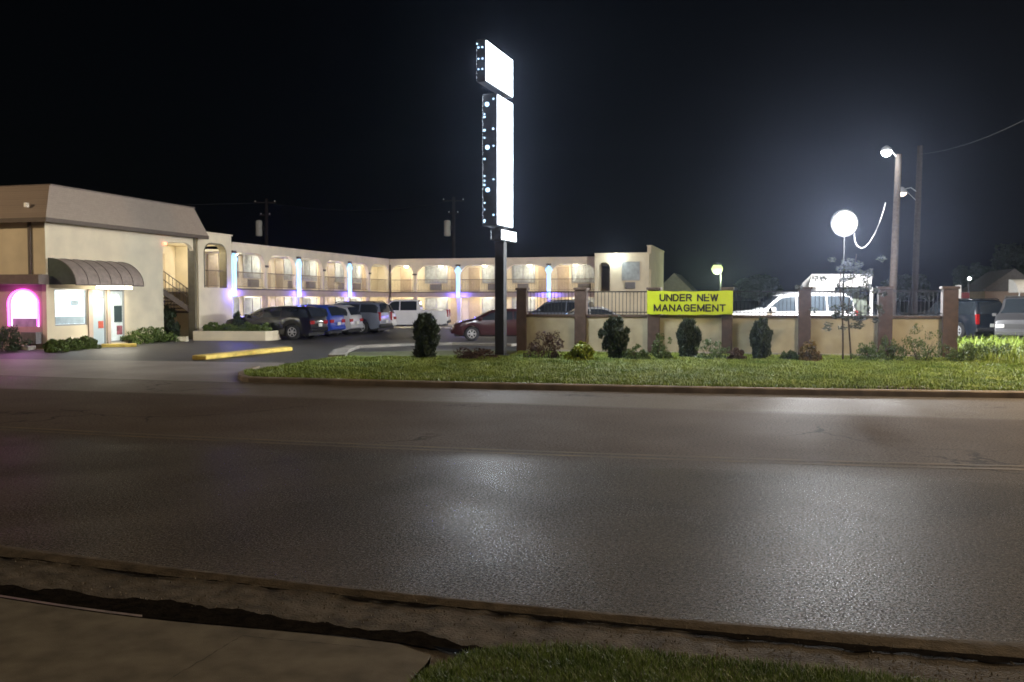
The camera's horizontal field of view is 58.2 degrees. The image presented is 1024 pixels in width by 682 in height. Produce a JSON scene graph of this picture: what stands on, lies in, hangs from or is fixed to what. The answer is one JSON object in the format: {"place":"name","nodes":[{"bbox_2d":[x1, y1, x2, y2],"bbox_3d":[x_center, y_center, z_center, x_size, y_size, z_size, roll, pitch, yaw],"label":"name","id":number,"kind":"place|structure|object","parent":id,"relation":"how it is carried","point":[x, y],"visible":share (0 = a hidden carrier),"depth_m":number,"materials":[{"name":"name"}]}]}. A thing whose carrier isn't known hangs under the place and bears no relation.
{"place":"outdoors","nodes":[
{"label":"outdoors","id":0,"kind":"place"},
{"bbox_2d":[0,359,283,383],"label":"driveway apron","id":1,"kind":"object","parent":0,"point":[184,371],"visible":0.92,"depth_m":25.65,"materials":[{"name":"concrete"}]},
{"bbox_2d":[0,598,430,681],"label":"driveway","id":2,"kind":"structure","parent":0,"point":[42,643],"depth_m":5.21,"materials":[{"name":"concrete"}]},
{"bbox_2d":[10,302,1005,656],"bbox_3d":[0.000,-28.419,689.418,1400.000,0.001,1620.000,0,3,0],"label":"ground","id":3,"kind":"structure","parent":0,"point":[926,306],"depth_m":271.00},
{"bbox_2d":[0,375,1023,641],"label":"road","id":4,"kind":"structure","parent":0,"point":[912,549],"depth_m":9.43,"materials":[{"name":"grey asphalt"}]},
{"bbox_2d":[0,429,1023,469],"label":"line marking","id":5,"kind":"object","parent":4,"relation":"on","point":[530,453],"visible":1,"depth_m":11.91,"materials":[{"name":"paint"}]},
{"bbox_2d":[0,426,1023,466],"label":"line marking","id":6,"kind":"object","parent":4,"relation":"on","point":[531,450],"visible":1,"depth_m":12.15,"materials":[{"name":"paint"}]},
{"bbox_2d":[238,366,1023,397],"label":"kerb","id":7,"kind":"structure","parent":4,"relation":"on","point":[242,376],"depth_m":20.03,"materials":[{"name":"concrete"}]},
{"bbox_2d":[0,555,1023,681],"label":"gutter","id":8,"kind":"object","parent":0,"point":[458,632],"visible":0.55,"depth_m":5.73,"materials":[{"name":"grey concrete"}]},
{"bbox_2d":[0,595,141,616],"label":"driveway edge","id":9,"kind":"object","parent":8,"relation":"on","point":[56,604],"visible":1,"depth_m":6.01,"materials":[{"name":"grey concrete"}]},
{"bbox_2d":[0,585,487,652],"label":"gutter channel","id":10,"kind":"object","parent":8,"relation":"on","point":[168,609],"visible":0.96,"depth_m":5.87,"materials":[{"name":"black asphalt"}]},
{"bbox_2d":[0,556,1023,662],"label":"gutter crack","id":11,"kind":"object","parent":8,"relation":"on","point":[979,657],"visible":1,"depth_m":5.48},
{"bbox_2d":[2,557,1023,681],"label":"gravel","id":12,"kind":"structure","parent":8,"relation":"on","point":[859,656],"depth_m":5.68,"materials":[{"name":"grey gravel"}]},
{"bbox_2d":[0,545,1023,656],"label":"road edge","id":13,"kind":"object","parent":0,"point":[1004,648],"visible":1,"depth_m":5.87,"materials":[{"name":"grey concrete"}]},
{"bbox_2d":[0,312,1023,362],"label":"parking lot","id":14,"kind":"structure","parent":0,"point":[318,347],"depth_m":35.86,"materials":[{"name":"grey asphalt"}]},
{"bbox_2d":[0,325,32,351],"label":"garden plant","id":15,"kind":"object","parent":14,"relation":"on","point":[13,345],"visible":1,"depth_m":33.82,"materials":[{"name":"green plant"}]},
{"bbox_2d":[42,339,69,352],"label":"shrub","id":16,"kind":"object","parent":14,"relation":"on","point":[52,346],"visible":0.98,"depth_m":33.27,"materials":[{"name":"green plant"}]},
{"bbox_2d":[65,337,85,350],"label":"shrub","id":17,"kind":"object","parent":14,"relation":"on","point":[75,344],"visible":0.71,"depth_m":34.63,"materials":[{"name":"green plant"}]},
{"bbox_2d":[79,335,101,348],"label":"shrub","id":18,"kind":"object","parent":14,"relation":"on","point":[90,342],"visible":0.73,"depth_m":35.67,"materials":[{"name":"green plant"}]},
{"bbox_2d":[0,184,232,349],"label":"motel office","id":19,"kind":"structure","parent":14,"relation":"on","point":[78,263],"depth_m":37.70,"materials":[{"name":"beige paint"}]},
{"bbox_2d":[7,289,38,326],"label":"window","id":20,"kind":"structure","parent":19,"relation":"in","point":[24,304],"depth_m":35.55,"materials":[{"name":"white glass"}]},
{"bbox_2d":[54,289,86,325],"bbox_3d":[-17.546,-1.336,36.451,0.120,1.440,1.759,1,3,15],"label":"window","id":21,"kind":"structure","parent":19,"relation":"in","point":[70,304],"depth_m":36.48,"materials":[{"name":"glass"}]},
{"bbox_2d":[93,290,106,344],"bbox_3d":[-17.091,-0.971,37.989,0.192,2.296,0.871,1,3,15],"label":"door","id":22,"kind":"structure","parent":19,"relation":"in","point":[99,296],"depth_m":38.10,"materials":[{"name":"metal"}]},
{"bbox_2d":[110,290,124,341],"bbox_3d":[-16.832,-1.064,39.069,0.120,2.206,0.951,1,3,15],"label":"door","id":23,"kind":"structure","parent":19,"relation":"in","point":[116,296],"depth_m":39.13,"materials":[{"name":"metal"}]},
{"bbox_2d":[101,343,136,346],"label":"yellow kerb","id":24,"kind":"structure","parent":14,"relation":"on","point":[121,345],"depth_m":36.93,"materials":[{"name":"paint"}]},
{"bbox_2d":[120,330,144,343],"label":"garden plant","id":25,"kind":"object","parent":14,"relation":"on","point":[133,339],"visible":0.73,"depth_m":39.50,"materials":[{"name":"green plant"}]},
{"bbox_2d":[131,326,161,343],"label":"garden plant","id":26,"kind":"object","parent":14,"relation":"on","point":[148,337],"visible":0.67,"depth_m":40.38,"materials":[{"name":"green plant"}]},
{"bbox_2d":[150,327,179,341],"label":"garden plant","id":27,"kind":"object","parent":14,"relation":"on","point":[165,336],"visible":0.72,"depth_m":41.39,"materials":[{"name":"green plant"}]},
{"bbox_2d":[164,305,180,336],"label":"garden plant","id":28,"kind":"object","parent":14,"relation":"on","point":[170,324],"visible":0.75,"depth_m":44.41,"materials":[{"name":"green plant"}]},
{"bbox_2d":[193,330,281,340],"bbox_3d":[-12.988,-0.281,43.828,3.700,0.440,2.000,0,3,4],"label":"planter","id":29,"kind":"object","parent":14,"relation":"on","point":[201,335],"visible":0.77,"depth_m":42.85,"materials":[{"name":"beige paint"}]},
{"bbox_2d":[202,322,220,330],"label":"garden plant","id":30,"kind":"object","parent":29,"relation":"in","point":[209,326],"visible":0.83,"depth_m":43.55,"materials":[{"name":"green plant"}]},
{"bbox_2d":[249,322,271,330],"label":"garden plant","id":31,"kind":"object","parent":29,"relation":"in","point":[263,327],"visible":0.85,"depth_m":43.56,"materials":[{"name":"green plant"}]},
{"bbox_2d":[192,347,291,359],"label":"yellow kerb","id":32,"kind":"structure","parent":14,"relation":"on","point":[236,353],"depth_m":30.92,"materials":[{"name":"paint"}]},
{"bbox_2d":[254,199,275,245],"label":"utility pole","id":33,"kind":"object","parent":14,"relation":"on","point":[259,227],"visible":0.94,"depth_m":84.45,"materials":[{"name":"brown wood"}]},
{"bbox_2d":[224,306,327,339],"bbox_3d":[-11.516,-0.918,44.888,4.862,1.619,2.200,1,3,17],"label":"parked car","id":34,"kind":"object","parent":14,"relation":"on","point":[293,322],"visible":0.68,"depth_m":43.83,"materials":[{"name":"black paint"}]},
{"bbox_2d":[175,242,391,317],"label":"motel wing","id":35,"kind":"structure","parent":14,"relation":"on","point":[264,276],"depth_m":55.24,"materials":[{"name":"beige paint"}]},
{"bbox_2d":[207,254,217,287],"bbox_3d":[-15.773,-3.664,48.454,0.046,1.750,0.860,1,3,15],"label":"door","id":36,"kind":"structure","parent":35,"relation":"in","point":[211,259],"depth_m":48.40,"materials":[{"name":"paint"}]},
{"bbox_2d":[243,255,260,278],"bbox_3d":[-14.748,-4.235,52.177,0.056,1.360,1.860,1,3,15],"label":"window","id":37,"kind":"structure","parent":35,"relation":"in","point":[250,263],"depth_m":52.12,"materials":[{"name":"glass"}]},
{"bbox_2d":[243,297,261,315],"bbox_3d":[-14.748,-1.837,52.283,0.056,1.360,1.860,1,3,15],"label":"window","id":38,"kind":"structure","parent":35,"relation":"in","point":[250,304],"depth_m":52.17,"materials":[{"name":"glass"}]},
{"bbox_2d":[275,260,282,288],"bbox_3d":[-13.958,-3.958,55.084,0.046,1.750,0.860,1,3,15],"label":"door","id":39,"kind":"structure","parent":35,"relation":"in","point":[278,263],"depth_m":55.00,"materials":[{"name":"paint"}]},
{"bbox_2d":[284,259,292,279],"bbox_3d":[-13.541,-4.428,56.543,0.056,1.360,1.860,1,3,15],"label":"window","id":40,"kind":"structure","parent":35,"relation":"in","point":[287,264],"depth_m":56.10,"materials":[{"name":"glass"}]},
{"bbox_2d":[302,260,316,280],"bbox_3d":[-12.931,-4.529,58.805,0.056,1.360,1.860,1,3,15],"label":"window","id":41,"kind":"structure","parent":35,"relation":"in","point":[308,267],"depth_m":58.67,"materials":[{"name":"glass"}]},
{"bbox_2d":[335,263,343,281],"bbox_3d":[-11.735,-4.723,63.182,0.056,1.360,1.860,1,3,15],"label":"window","id":42,"kind":"structure","parent":35,"relation":"in","point":[339,271],"depth_m":62.95,"materials":[{"name":"glass"}]},
{"bbox_2d":[351,264,361,282],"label":"window","id":43,"kind":"structure","parent":35,"relation":"in","point":[356,269],"depth_m":65.58,"materials":[{"name":"glass"}]},
{"bbox_2d":[282,304,345,337],"bbox_3d":[-10.952,-1.057,47.322,4.512,1.680,2.200,1,3,15],"label":"parked car","id":44,"kind":"object","parent":14,"relation":"on","point":[334,315],"visible":0.3,"depth_m":46.49,"materials":[{"name":"blue paint"}]},
{"bbox_2d":[332,305,363,335],"bbox_3d":[-10.416,-1.140,49.663,4.512,1.640,2.200,1,3,14],"label":"parked car","id":45,"kind":"object","parent":14,"relation":"on","point":[353,318],"visible":0.29,"depth_m":48.73,"materials":[{"name":"silver metal"}]},
{"bbox_2d":[331,301,392,333],"bbox_3d":[-9.440,-1.348,52.084,5.112,1.841,2.320,1,3,15],"label":"parked car","id":46,"kind":"object","parent":14,"relation":"on","point":[377,316],"visible":0.41,"depth_m":50.83,"materials":[{"name":"silver paint"}]},
{"bbox_2d":[388,299,450,325],"bbox_3d":[-7.106,-1.798,61.007,6.012,1.949,2.320,0,3,1],"label":"parked pickup","id":47,"kind":"object","parent":14,"relation":"on","point":[406,311],"visible":0.29,"depth_m":60.04,"materials":[{"name":"white paint"}]},
{"bbox_2d":[328,342,516,356],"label":"island kerb","id":48,"kind":"structure","parent":14,"relation":"on","point":[344,350],"depth_m":37.10,"materials":[{"name":"concrete"}]},
{"bbox_2d":[442,197,463,257],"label":"utility pole","id":49,"kind":"object","parent":14,"relation":"on","point":[448,227],"visible":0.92,"depth_m":84.45,"materials":[{"name":"brown wood"}]},
{"bbox_2d":[450,309,531,340],"bbox_3d":[-0.487,-0.789,43.429,4.862,1.489,2.120,0,3,-6],"label":"parked car","id":50,"kind":"object","parent":14,"relation":"on","point":[483,323],"visible":0.53,"depth_m":42.49,"materials":[{"name":"red paint"}]},
{"bbox_2d":[374,245,664,326],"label":"motel wing","id":51,"kind":"structure","parent":14,"relation":"on","point":[461,289],"depth_m":65.85,"materials":[{"name":"beige paint"}]},
{"bbox_2d":[400,268,410,291],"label":"door","id":52,"kind":"structure","parent":51,"relation":"in","point":[405,273],"depth_m":68.60,"materials":[{"name":"paint"}]},
{"bbox_2d":[425,266,447,283],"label":"window","id":53,"kind":"structure","parent":51,"relation":"in","point":[431,272],"depth_m":67.96,"materials":[{"name":"glass"}]},
{"bbox_2d":[425,298,447,308],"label":"window","id":54,"kind":"structure","parent":51,"relation":"in","point":[430,303],"depth_m":68.06,"materials":[{"name":"glass"}]},
{"bbox_2d":[450,268,461,291],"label":"door","id":55,"kind":"structure","parent":51,"relation":"in","point":[453,275],"depth_m":67.61,"materials":[{"name":"paint"}]},
{"bbox_2d":[451,297,461,323],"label":"door","id":56,"kind":"structure","parent":51,"relation":"in","point":[453,299],"depth_m":67.70,"materials":[{"name":"paint"}]},
{"bbox_2d":[469,267,479,290],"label":"door","id":57,"kind":"structure","parent":51,"relation":"in","point":[474,272],"depth_m":67.17,"materials":[{"name":"paint"}]},
{"bbox_2d":[469,297,479,318],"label":"door","id":58,"kind":"structure","parent":51,"relation":"in","point":[474,302],"depth_m":67.29,"materials":[{"name":"paint"}]},
{"bbox_2d":[482,266,494,282],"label":"window","id":59,"kind":"structure","parent":51,"relation":"in","point":[488,272],"depth_m":66.91,"materials":[{"name":"glass"}]},
{"bbox_2d":[482,297,494,312],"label":"window","id":60,"kind":"structure","parent":51,"relation":"in","point":[488,303],"depth_m":67.01,"materials":[{"name":"glass"}]},
{"bbox_2d":[512,265,534,282],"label":"window","id":61,"kind":"structure","parent":51,"relation":"in","point":[518,271],"depth_m":66.19,"materials":[{"name":"glass"}]},
{"bbox_2d":[512,297,534,310],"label":"window","id":62,"kind":"structure","parent":51,"relation":"in","point":[514,299],"depth_m":66.21,"materials":[{"name":"glass"}]},
{"bbox_2d":[538,267,546,290],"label":"door","id":63,"kind":"structure","parent":51,"relation":"in","point":[542,274],"depth_m":65.84,"materials":[{"name":"paint"}]},
{"bbox_2d":[557,267,568,290],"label":"door","id":64,"kind":"structure","parent":51,"relation":"in","point":[562,272],"depth_m":65.44,"materials":[{"name":"paint"}]},
{"bbox_2d":[572,265,594,282],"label":"window","id":65,"kind":"structure","parent":51,"relation":"in","point":[579,272],"depth_m":65.06,"materials":[{"name":"glass"}]},
{"bbox_2d":[622,262,639,279],"bbox_3d":[7.916,-4.668,61.375,1.200,1.250,0.046,1,3,15],"label":"window","id":66,"kind":"structure","parent":51,"relation":"in","point":[630,270],"depth_m":61.37,"materials":[{"name":"glass"}]},
{"bbox_2d":[531,300,593,313],"bbox_3d":[2.652,-1.611,56.999,5.012,1.931,2.320,1,3,17],"label":"parked car","id":67,"kind":"object","parent":14,"relation":"on","point":[558,306],"visible":0.24,"depth_m":56.03,"materials":[{"name":"grey paint"}]},
{"bbox_2d":[565,307,616,313],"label":"parked car","id":68,"kind":"object","parent":14,"relation":"on","point":[593,310],"visible":0.1,"depth_m":50.63,"materials":[{"name":"silver metal"}]},
{"bbox_2d":[712,262,722,314],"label":"street lamp","id":69,"kind":"object","parent":14,"relation":"on","point":[717,268],"visible":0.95,"depth_m":74.56,"materials":[{"name":"white metal"}]},
{"bbox_2d":[733,274,782,305],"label":"background tree","id":70,"kind":"object","parent":14,"relation":"on","point":[758,282],"visible":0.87,"depth_m":88.88,"materials":[{"name":"green plant"}]},
{"bbox_2d":[733,292,857,314],"bbox_3d":[12.228,-1.071,40.969,5.725,2.271,2.598,0,3,2],"label":"parked car","id":71,"kind":"object","parent":14,"relation":"on","point":[776,303],"visible":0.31,"depth_m":39.94,"materials":[{"name":"white paint"}]},
{"bbox_2d":[831,209,858,314],"bbox_3d":[13.764,-2.637,38.206,1.140,5.644,0.490,0,3,0],"label":"street lamp","id":72,"kind":"object","parent":14,"relation":"on","point":[844,223],"visible":0.98,"depth_m":37.95,"materials":[{"name":"white glass"}]},
{"bbox_2d":[881,145,901,315],"bbox_3d":[17.592,-4.540,42.841,0.968,9.045,0.507,0,3,0],"label":"street lamp","id":73,"kind":"object","parent":14,"relation":"on","point":[886,151],"visible":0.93,"depth_m":42.69,"materials":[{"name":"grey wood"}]},
{"bbox_2d":[880,274,936,314],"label":"background tree","id":74,"kind":"object","parent":14,"relation":"on","point":[904,281],"visible":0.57,"depth_m":86.84,"materials":[{"name":"green plant"}]},
{"bbox_2d":[901,145,922,315],"bbox_3d":[19.730,-4.923,45.827,1.278,9.543,0.546,0,3,0],"label":"utility pole","id":75,"kind":"object","parent":14,"relation":"on","point":[916,248],"visible":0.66,"depth_m":45.69,"materials":[{"name":"brown wood"}]},
{"bbox_2d":[907,298,1001,338],"bbox_3d":[21.925,-1.130,45.585,2.320,1.981,5.112,-1,3,-14],"label":"parked car","id":76,"kind":"object","parent":14,"relation":"on","point":[976,317],"visible":0.41,"depth_m":43.30,"materials":[{"name":"blue paint"}]},
{"bbox_2d":[951,262,994,292],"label":"background tree","id":77,"kind":"object","parent":14,"relation":"on","point":[961,274],"visible":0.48,"depth_m":79.40,"materials":[{"name":"green plant"}]},
{"bbox_2d":[957,333,1023,363],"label":"weed grass","id":78,"kind":"structure","parent":14,"relation":"on","point":[1016,344],"depth_m":32.12,"materials":[{"name":"green plant"}]},
{"bbox_2d":[979,242,1023,276],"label":"background tree","id":79,"kind":"object","parent":14,"relation":"on","point":[1003,259],"visible":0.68,"depth_m":74.05,"materials":[{"name":"green plant"}]},
{"bbox_2d":[992,296,1023,340],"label":"parked van","id":80,"kind":"object","parent":14,"relation":"on","point":[1009,321],"visible":0.94,"depth_m":40.28,"materials":[{"name":"grey paint"}]},
{"bbox_2d":[1008,279,1023,295],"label":"market canopy","id":81,"kind":"object","parent":14,"relation":"on","point":[1016,285],"visible":0.79,"depth_m":51.30,"materials":[{"name":"white paint"}]},
{"bbox_2d":[0,0,1023,301],"label":"sky","id":82,"kind":"structure","parent":0,"point":[733,134],"materials":[{"name":"black"}]},
{"bbox_2d":[242,349,1023,390],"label":"verge","id":83,"kind":"structure","parent":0,"point":[401,353],"depth_m":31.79,"materials":[{"name":"green plant"}]},
{"bbox_2d":[412,312,440,358],"bbox_3d":[-2.748,-0.090,29.723,0.987,1.761,0.957,0,3,0],"label":"conifer shrub","id":84,"kind":"object","parent":83,"relation":"on","point":[426,331],"visible":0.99,"depth_m":29.43,"materials":[{"name":"green plant"}]},
{"bbox_2d":[453,347,499,359],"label":"shrub","id":85,"kind":"object","parent":83,"relation":"on","point":[476,354],"visible":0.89,"depth_m":28.96,"materials":[{"name":"brown plant"}]},
{"bbox_2d":[476,39,515,355],"bbox_3d":[-0.575,-4.473,30.301,0.760,10.013,3.057,1,3,19],"label":"motel sign","id":86,"kind":"object","parent":83,"relation":"on","point":[494,69],"visible":0.98,"depth_m":30.15,"materials":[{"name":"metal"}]},
{"bbox_2d":[523,330,563,357],"bbox_3d":[1.013,0.158,29.395,1.332,1.081,1.156,0,3,0],"label":"shrub","id":87,"kind":"object","parent":83,"relation":"on","point":[549,339],"visible":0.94,"depth_m":29.29,"materials":[{"name":"brown plant"}]},
{"bbox_2d":[564,341,595,360],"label":"shrub","id":88,"kind":"object","parent":83,"relation":"on","point":[580,350],"visible":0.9,"depth_m":28.29,"materials":[{"name":"green plant"}]},
{"bbox_2d":[598,314,630,357],"bbox_3d":[3.297,-0.047,29.197,0.980,1.646,1.069,-2,3,-40],"label":"conifer shrub","id":89,"kind":"object","parent":83,"relation":"on","point":[616,338],"visible":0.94,"depth_m":28.95,"materials":[{"name":"green plant"}]},
{"bbox_2d":[621,343,650,359],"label":"weed clump","id":90,"kind":"object","parent":83,"relation":"on","point":[630,352],"visible":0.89,"depth_m":28.39,"materials":[{"name":"green plant"}]},
{"bbox_2d":[650,332,673,358],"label":"weed clump","id":91,"kind":"object","parent":83,"relation":"on","point":[656,348],"visible":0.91,"depth_m":28.88,"materials":[{"name":"green plant"}]},
{"bbox_2d":[675,317,701,356],"bbox_3d":[5.695,-0.031,29.633,0.830,1.501,0.881,0,3,0],"label":"conifer shrub","id":92,"kind":"object","parent":83,"relation":"on","point":[688,335],"visible":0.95,"depth_m":29.44,"materials":[{"name":"green plant"}]},
{"bbox_2d":[695,338,730,358],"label":"weed clump","id":93,"kind":"object","parent":83,"relation":"on","point":[715,352],"visible":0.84,"depth_m":28.86,"materials":[{"name":"green plant"}]},
{"bbox_2d":[727,347,746,359],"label":"shrub","id":94,"kind":"object","parent":83,"relation":"on","point":[736,353],"visible":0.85,"depth_m":28.45,"materials":[{"name":"brown plant"}]},
{"bbox_2d":[515,286,959,357],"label":"garden wall","id":95,"kind":"structure","parent":83,"relation":"on","point":[794,332],"depth_m":31.45,"materials":[{"name":"beige paint"}]},
{"bbox_2d":[647,291,732,314],"bbox_3d":[6.175,-1.329,31.972,2.931,0.843,0.296,1,3,15],"label":"banner","id":96,"kind":"object","parent":95,"relation":"attached to","point":[691,302],"visible":1,"depth_m":31.87,"materials":[{"name":"fabric"}]},
{"bbox_2d":[749,315,773,358],"bbox_3d":[7.846,-0.045,28.924,0.758,1.572,0.677,-1,3,-30],"label":"conifer shrub","id":97,"kind":"object","parent":83,"relation":"on","point":[761,334],"visible":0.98,"depth_m":28.78,"materials":[{"name":"green plant"}]},
{"bbox_2d":[779,349,798,359],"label":"weed clump","id":98,"kind":"object","parent":83,"relation":"on","point":[790,354],"visible":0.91,"depth_m":28.49,"materials":[{"name":"green plant"}]},
{"bbox_2d":[798,339,821,361],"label":"shrub","id":99,"kind":"object","parent":83,"relation":"on","point":[807,350],"visible":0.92,"depth_m":27.94,"materials":[{"name":"brown plant"}]},
{"bbox_2d":[795,254,887,358],"bbox_3d":[10.270,-1.026,28.343,2.849,3.303,1.444,0,3,-10],"label":"thin tree","id":100,"kind":"object","parent":83,"relation":"on","point":[836,314],"visible":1,"depth_m":28.35,"materials":[{"name":"green plant"}]},
{"bbox_2d":[850,341,889,361],"bbox_3d":[10.920,0.343,28.084,0.984,0.718,1.076,0,3,0],"label":"weed clump","id":101,"kind":"object","parent":83,"relation":"on","point":[871,351],"visible":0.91,"depth_m":27.98,"materials":[{"name":"green plant"}]},
{"bbox_2d":[878,335,907,360],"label":"weed clump","id":102,"kind":"object","parent":83,"relation":"on","point":[893,349],"visible":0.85,"depth_m":28.16,"materials":[{"name":"green plant"}]},
{"bbox_2d":[894,322,948,360],"bbox_3d":[12.569,0.045,28.092,1.465,1.250,1.620,2,3,32],"label":"weed clump","id":103,"kind":"object","parent":83,"relation":"on","point":[919,355],"visible":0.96,"depth_m":27.98,"materials":[{"name":"green plant"}]},
{"bbox_2d":[944,335,982,362],"bbox_3d":[13.545,0.287,27.596,1.075,0.927,0.946,2,3,31],"label":"weed clump","id":104,"kind":"object","parent":83,"relation":"on","point":[971,350],"visible":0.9,"depth_m":27.54,"materials":[{"name":"green plant"}]},
{"bbox_2d":[964,338,1023,358],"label":"weed clump","id":105,"kind":"object","parent":83,"relation":"on","point":[993,348],"visible":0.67,"depth_m":28.66,"materials":[{"name":"green plant"}]},
{"bbox_2d":[663,273,696,314],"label":"house","id":106,"kind":"structure","parent":0,"point":[675,282],"depth_m":81.60,"materials":[{"name":"beige paint"}]},
{"bbox_2d":[407,639,982,681],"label":"grass","id":107,"kind":"structure","parent":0,"point":[620,664],"depth_m":4.93,"materials":[{"name":"green plant"}]},
{"bbox_2d":[802,274,872,315],"bbox_3d":[15.536,-1.633,43.971,3.340,3.129,2.000,0,3,0],"label":"motorhome","id":108,"kind":"object","parent":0,"point":[831,281],"visible":0.35,"depth_m":43.31,"materials":[{"name":"white paint"}]},
{"bbox_2d":[961,269,1023,302],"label":"house","id":109,"kind":"structure","parent":0,"point":[993,284],"depth_m":62.25,"materials":[{"name":"beige paint"}]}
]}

